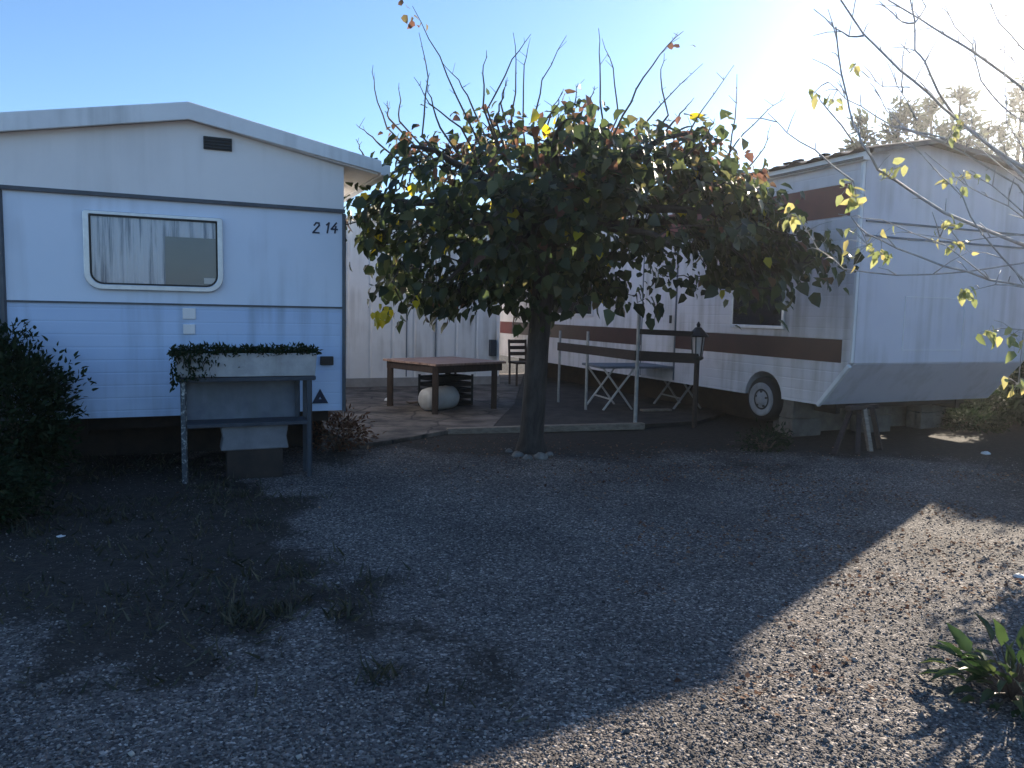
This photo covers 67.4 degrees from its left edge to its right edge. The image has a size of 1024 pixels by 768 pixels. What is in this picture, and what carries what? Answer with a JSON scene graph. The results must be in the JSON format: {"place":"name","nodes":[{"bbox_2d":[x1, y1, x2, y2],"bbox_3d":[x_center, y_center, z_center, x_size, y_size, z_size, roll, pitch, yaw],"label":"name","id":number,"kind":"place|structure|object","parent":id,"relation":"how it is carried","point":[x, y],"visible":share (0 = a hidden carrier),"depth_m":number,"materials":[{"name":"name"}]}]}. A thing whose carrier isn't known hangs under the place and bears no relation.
{"place":"outdoors","nodes":[
{"label":"outdoors","id":0,"kind":"place"},
{"bbox_2d":[322,373,523,448],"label":"patio","id":1,"kind":"structure","parent":0,"point":[401,419],"depth_m":10.72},
{"bbox_2d":[418,386,459,410],"bbox_3d":[-1.054,0.203,11.063,0.342,0.342,0.620,5,7,38],"label":"white tub","id":2,"kind":"object","parent":1,"relation":"on","point":[449,396],"visible":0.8,"depth_m":10.92,"materials":[{"name":"plastic"}]},
{"bbox_2d":[383,356,505,413],"bbox_3d":[-1.006,-0.004,11.398,1.323,0.711,1.272,-4,7,-43],"label":"garden table","id":3,"kind":"object","parent":1,"relation":"on","point":[435,366],"visible":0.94,"depth_m":11.08,"materials":[{"name":"red wood"}]},
{"bbox_2d":[418,373,473,405],"bbox_3d":[-1.000,0.085,11.630,0.740,0.470,0.460,-4,7,-43],"label":"plastic crate","id":4,"kind":"object","parent":1,"relation":"on","point":[456,381],"visible":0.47,"depth_m":11.61,"materials":[{"name":"black plastic"}]},
{"bbox_2d":[508,339,526,385],"bbox_3d":[0.181,-0.426,15.079,0.420,0.882,0.455,-1,6,-24],"label":"wooden chair","id":5,"kind":"object","parent":1,"relation":"on","point":[516,353],"visible":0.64,"depth_m":15.15,"materials":[{"name":"brown wood"}]},
{"bbox_2d":[0,355,1023,767],"bbox_3d":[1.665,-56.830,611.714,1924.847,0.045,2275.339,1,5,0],"label":"gravel ground","id":6,"kind":"structure","parent":0,"point":[904,445],"depth_m":4.04,"materials":[{"name":"grey gravel"}]},
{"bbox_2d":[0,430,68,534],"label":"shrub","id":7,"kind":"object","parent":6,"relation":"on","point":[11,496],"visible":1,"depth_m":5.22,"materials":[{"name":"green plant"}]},
{"bbox_2d":[0,317,97,490],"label":"evergreen shrub","id":8,"kind":"object","parent":6,"relation":"on","point":[44,441],"visible":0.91,"depth_m":6.05,"materials":[{"name":"green plant"}]},
{"bbox_2d":[0,102,389,457],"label":"mobile home","id":9,"kind":"object","parent":6,"relation":"on","point":[137,241],"visible":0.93,"depth_m":6.77,"materials":[{"name":"white metal"}]},
{"bbox_2d":[82,210,222,291],"bbox_3d":[-3.112,-1.146,6.705,1.104,0.662,0.045,-1,6,-24],"label":"window","id":10,"kind":"structure","parent":9,"relation":"in","point":[122,250],"depth_m":6.70,"materials":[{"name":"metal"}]},
{"bbox_2d":[176,376,315,483],"bbox_3d":[-2.315,0.381,6.731,1.137,0.908,0.311,-1,6,-24],"label":"planter stand","id":11,"kind":"object","parent":6,"relation":"on","point":[213,402],"visible":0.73,"depth_m":6.77,"materials":[{"name":"paint"}]},
{"bbox_2d":[176,353,316,377],"bbox_3d":[-2.298,-0.174,6.666,1.146,0.200,0.279,-1,6,-24],"label":"planter trough","id":12,"kind":"object","parent":11,"relation":"on","point":[254,365],"visible":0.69,"depth_m":6.56,"materials":[{"name":"concrete"}]},
{"bbox_2d":[166,341,322,391],"bbox_3d":[-2.302,-0.165,6.663,1.277,0.427,0.390,-1,6,-25],"label":"creeping plant","id":13,"kind":"object","parent":12,"relation":"in","point":[175,352],"visible":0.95,"depth_m":6.45,"materials":[{"name":"green plant"}]},
{"bbox_2d":[226,448,282,479],"bbox_3d":[-2.273,0.686,6.779,0.465,0.271,0.170,-1,6,-24],"label":"wood block","id":14,"kind":"object","parent":6,"relation":"on","point":[261,463],"depth_m":6.70,"materials":[{"name":"wood"}]},
{"bbox_2d":[220,425,288,450],"bbox_3d":[-2.268,0.445,6.756,0.561,0.235,0.200,-1,6,-24],"label":"foam box","id":15,"kind":"object","parent":14,"relation":"on","point":[253,437],"visible":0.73,"depth_m":6.66,"materials":[{"name":"white plastic"}]},
{"bbox_2d":[0,451,548,731],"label":"weeds","id":16,"kind":"object","parent":6,"relation":"on","point":[234,609],"visible":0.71,"depth_m":4.25,"materials":[{"name":"green plant"}]},
{"bbox_2d":[312,400,386,452],"bbox_3d":[-1.827,0.433,8.149,0.854,0.592,0.784,3,6,14],"label":"dry plant","id":17,"kind":"object","parent":6,"relation":"on","point":[341,444],"visible":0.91,"depth_m":8.06,"materials":[{"name":"brown plant"}]},
{"bbox_2d":[346,215,499,386],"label":"garden shed","id":18,"kind":"structure","parent":6,"relation":"on","point":[370,347],"depth_m":14.22,"materials":[{"name":"paint"}]},
{"bbox_2d":[391,258,423,284],"bbox_3d":[-1.968,-2.026,14.180,0.713,0.585,0.057,-1,6,-24],"label":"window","id":19,"kind":"structure","parent":18,"relation":"in","point":[421,264],"depth_m":14.11,"materials":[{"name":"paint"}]},
{"bbox_2d":[489,340,495,355],"bbox_3d":[-0.379,-0.704,14.980,0.120,0.320,0.110,-1,6,-24],"label":"meter box","id":20,"kind":"object","parent":18,"relation":"attached to","point":[492,347],"visible":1,"depth_m":14.93,"materials":[{"name":"paint"}]},
{"bbox_2d":[511,451,523,456],"bbox_3d":[0.059,0.738,7.985,0.125,0.094,0.149,7,8,44],"label":"stone","id":21,"kind":"object","parent":6,"relation":"on","point":[517,454],"visible":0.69,"depth_m":7.94,"materials":[{"name":"grey stone"}]},
{"bbox_2d":[522,454,532,459],"bbox_3d":[0.162,0.758,7.845,0.115,0.083,0.119,1,5,0],"label":"stone","id":22,"kind":"object","parent":6,"relation":"on","point":[527,457],"visible":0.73,"depth_m":7.80,"materials":[{"name":"grey stone"}]},
{"bbox_2d":[533,452,547,459],"bbox_3d":[0.294,0.754,7.893,0.152,0.113,0.154,-2,6,-29],"label":"stone","id":23,"kind":"object","parent":6,"relation":"on","point":[541,456],"visible":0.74,"depth_m":7.85,"materials":[{"name":"grey stone"}]},
{"bbox_2d":[446,422,644,434],"bbox_3d":[0.464,0.560,9.646,2.628,0.088,0.104,-1,6,-17],"label":"timber edging","id":24,"kind":"object","parent":6,"relation":"on","point":[558,428],"visible":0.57,"depth_m":9.65,"materials":[{"name":"grey wood"}]},
{"bbox_2d":[71,436,1023,715],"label":"fallen leaves","id":25,"kind":"object","parent":6,"relation":"on","point":[747,674],"visible":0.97,"depth_m":5.15,"materials":[{"name":"brown plant"}]},
{"bbox_2d":[344,0,864,453],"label":"mulberry tree","id":26,"kind":"object","parent":6,"relation":"on","point":[546,247],"visible":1,"depth_m":7.43,"materials":[{"name":"green plant"}]},
{"bbox_2d":[499,138,1023,422],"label":"static caravan","id":27,"kind":"object","parent":6,"relation":"on","point":[881,340],"visible":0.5,"depth_m":9.31,"materials":[{"name":"white metal"}]},
{"bbox_2d":[557,283,593,315],"bbox_3d":[1.154,-1.687,14.504,0.030,0.795,1.545,-1,6,-24],"label":"window","id":28,"kind":"structure","parent":27,"relation":"in","point":[571,308],"depth_m":14.35,"materials":[{"name":"glass"}]},
{"bbox_2d":[639,252,678,379],"bbox_3d":[2.274,-1.061,11.987,0.045,1.930,0.921,-1,6,-24],"label":"door","id":29,"kind":"structure","parent":27,"relation":"in","point":[656,343],"depth_m":11.94,"materials":[{"name":"white metal"}]},
{"bbox_2d":[730,273,786,329],"bbox_3d":[3.185,-1.244,9.940,0.030,1.045,1.000,-1,6,-24],"label":"window","id":30,"kind":"structure","parent":27,"relation":"in","point":[771,316],"depth_m":9.93,"materials":[{"name":"metal"}]},
{"bbox_2d":[743,149,854,173],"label":"roof litter","id":31,"kind":"object","parent":27,"relation":"on","point":[797,160],"visible":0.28,"depth_m":9.23,"materials":[{"name":"plant"}]},
{"bbox_2d":[732,417,794,452],"bbox_3d":[2.836,0.570,8.658,0.678,0.407,0.742,4,6,24],"label":"dark weed","id":32,"kind":"object","parent":6,"relation":"on","point":[778,440],"visible":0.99,"depth_m":8.62,"materials":[{"name":"green plant"}]},
{"bbox_2d":[778,399,821,436],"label":"block pier","id":33,"kind":"structure","parent":6,"relation":"on","point":[801,418],"depth_m":9.64,"materials":[{"name":"concrete"}]},
{"bbox_2d":[773,405,907,431],"bbox_3d":[4.482,0.394,10.387,2.360,0.470,0.100,-1,6,-24],"label":"plinth board","id":34,"kind":"object","parent":6,"relation":"on","point":[830,421],"visible":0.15,"depth_m":10.31,"materials":[{"name":"concrete"}]},
{"bbox_2d":[831,404,882,455],"bbox_3d":[3.887,0.521,8.683,0.972,0.534,0.338,-4,7,-42],"label":"prop trestle","id":35,"kind":"object","parent":6,"relation":"on","point":[861,409],"visible":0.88,"depth_m":8.76,"materials":[{"name":"grey wood"}]},
{"bbox_2d":[834,106,882,152],"bbox_3d":[9.335,-3.791,20.798,2.605,7.185,2.877,1,5,0],"label":"conifer tree","id":36,"kind":"object","parent":6,"relation":"on","point":[864,130],"visible":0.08,"depth_m":20.32,"materials":[{"name":"green plant"}]},
{"bbox_2d":[850,406,891,432],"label":"block pier","id":37,"kind":"structure","parent":6,"relation":"on","point":[883,413],"depth_m":10.17,"materials":[{"name":"concrete"}]},
{"bbox_2d":[746,0,1023,397],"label":"yellow leaved tree","id":38,"kind":"object","parent":6,"relation":"on","point":[962,296],"visible":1,"depth_m":4.62,"materials":[{"name":"grey plant"}]},
{"bbox_2d":[870,95,928,143],"bbox_3d":[10.977,-4.176,21.779,3.114,7.834,3.100,1,5,0],"label":"conifer tree","id":39,"kind":"object","parent":6,"relation":"on","point":[904,111],"visible":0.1,"depth_m":21.25,"materials":[{"name":"green plant"}]},
{"bbox_2d":[906,404,945,428],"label":"block pier","id":40,"kind":"structure","parent":6,"relation":"on","point":[921,416],"depth_m":10.58,"materials":[{"name":"concrete"}]},
{"bbox_2d":[910,93,948,140],"bbox_3d":[12.623,-4.626,23.557,3.547,8.461,4.068,6,7,41],"label":"conifer tree","id":41,"kind":"object","parent":6,"relation":"on","point":[931,107],"visible":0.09,"depth_m":23.21,"materials":[{"name":"green plant"}]},
{"bbox_2d":[934,83,993,152],"bbox_3d":[12.977,-4.537,22.688,2.926,8.463,3.613,1,5,0],"label":"conifer tree","id":42,"kind":"object","parent":6,"relation":"on","point":[959,96],"visible":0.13,"depth_m":22.21,"materials":[{"name":"green plant"}]},
{"bbox_2d":[918,611,1023,718],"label":"leafy plant","id":43,"kind":"object","parent":6,"relation":"on","point":[978,667],"visible":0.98,"depth_m":3.06,"materials":[{"name":"green plant"}]},
{"bbox_2d":[932,402,1014,433],"bbox_3d":[6.342,0.455,10.648,1.130,0.460,1.090,3,6,19],"label":"weed","id":44,"kind":"object","parent":6,"relation":"on","point":[991,422],"visible":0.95,"depth_m":10.48,"materials":[{"name":"green plant"}]},
{"bbox_2d":[948,385,1023,426],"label":"shrub","id":45,"kind":"object","parent":6,"relation":"on","point":[997,398],"visible":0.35,"depth_m":11.30,"materials":[{"name":"green plant"}]},
{"bbox_2d":[971,119,1017,158],"bbox_3d":[15.316,-4.471,24.682,4.097,8.049,4.452,1,5,0],"label":"conifer tree","id":46,"kind":"object","parent":6,"relation":"on","point":[995,129],"visible":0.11,"depth_m":24.29,"materials":[{"name":"green plant"}]},
{"bbox_2d":[995,77,1023,163],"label":"conifer tree","id":47,"kind":"object","parent":6,"relation":"on","point":[1016,95],"visible":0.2,"depth_m":23.28,"materials":[{"name":"green plant"}]},
{"bbox_2d":[1000,361,1023,415],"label":"tall bush","id":48,"kind":"object","parent":6,"relation":"on","point":[1014,376],"visible":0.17,"depth_m":10.78,"materials":[{"name":"green plant"}]},
{"bbox_2d":[1012,573,1023,577],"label":"stone","id":49,"kind":"object","parent":6,"relation":"on","point":[1017,575],"visible":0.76,"depth_m":4.50,"materials":[{"name":"white stone"}]},
{"bbox_2d":[0,0,1023,219],"label":"sky","id":50,"kind":"structure","parent":0,"point":[303,68],"materials":[{"name":"blue"}]},
{"bbox_2d":[494,373,724,427],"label":"terrace","id":51,"kind":"structure","parent":0,"point":[568,408],"depth_m":11.44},
{"bbox_2d":[557,313,699,427],"bbox_3d":[1.340,-0.267,10.984,0.730,1.540,2.823,-3,7,-38],"label":"terrace railing","id":52,"kind":"object","parent":51,"relation":"on","point":[637,355],"visible":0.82,"depth_m":10.10,"materials":[{"name":"grey wood"}]},
{"bbox_2d":[690,322,708,360],"bbox_3d":[2.440,-0.564,10.082,0.268,0.510,0.268,-1,6,-22],"label":"garden lantern","id":53,"kind":"object","parent":52,"relation":"on","point":[699,334],"visible":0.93,"depth_m":10.03,"materials":[{"name":"black plastic"}]},
{"bbox_2d":[582,363,700,409],"bbox_3d":[2.055,0.027,11.953,1.800,0.665,0.760,0,6,-16],"label":"folding table","id":54,"kind":"object","parent":51,"relation":"on","point":[605,366],"visible":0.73,"depth_m":11.73,"materials":[{"name":"white plastic"}]},
{"bbox_2d":[640,408,671,411],"bbox_3d":[2.142,0.386,11.429,0.475,0.030,0.120,-1,6,-18],"label":"loose plank","id":55,"kind":"object","parent":51,"relation":"on","point":[655,409],"visible":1,"depth_m":11.38,"materials":[{"name":"grey wood"}]}
]}

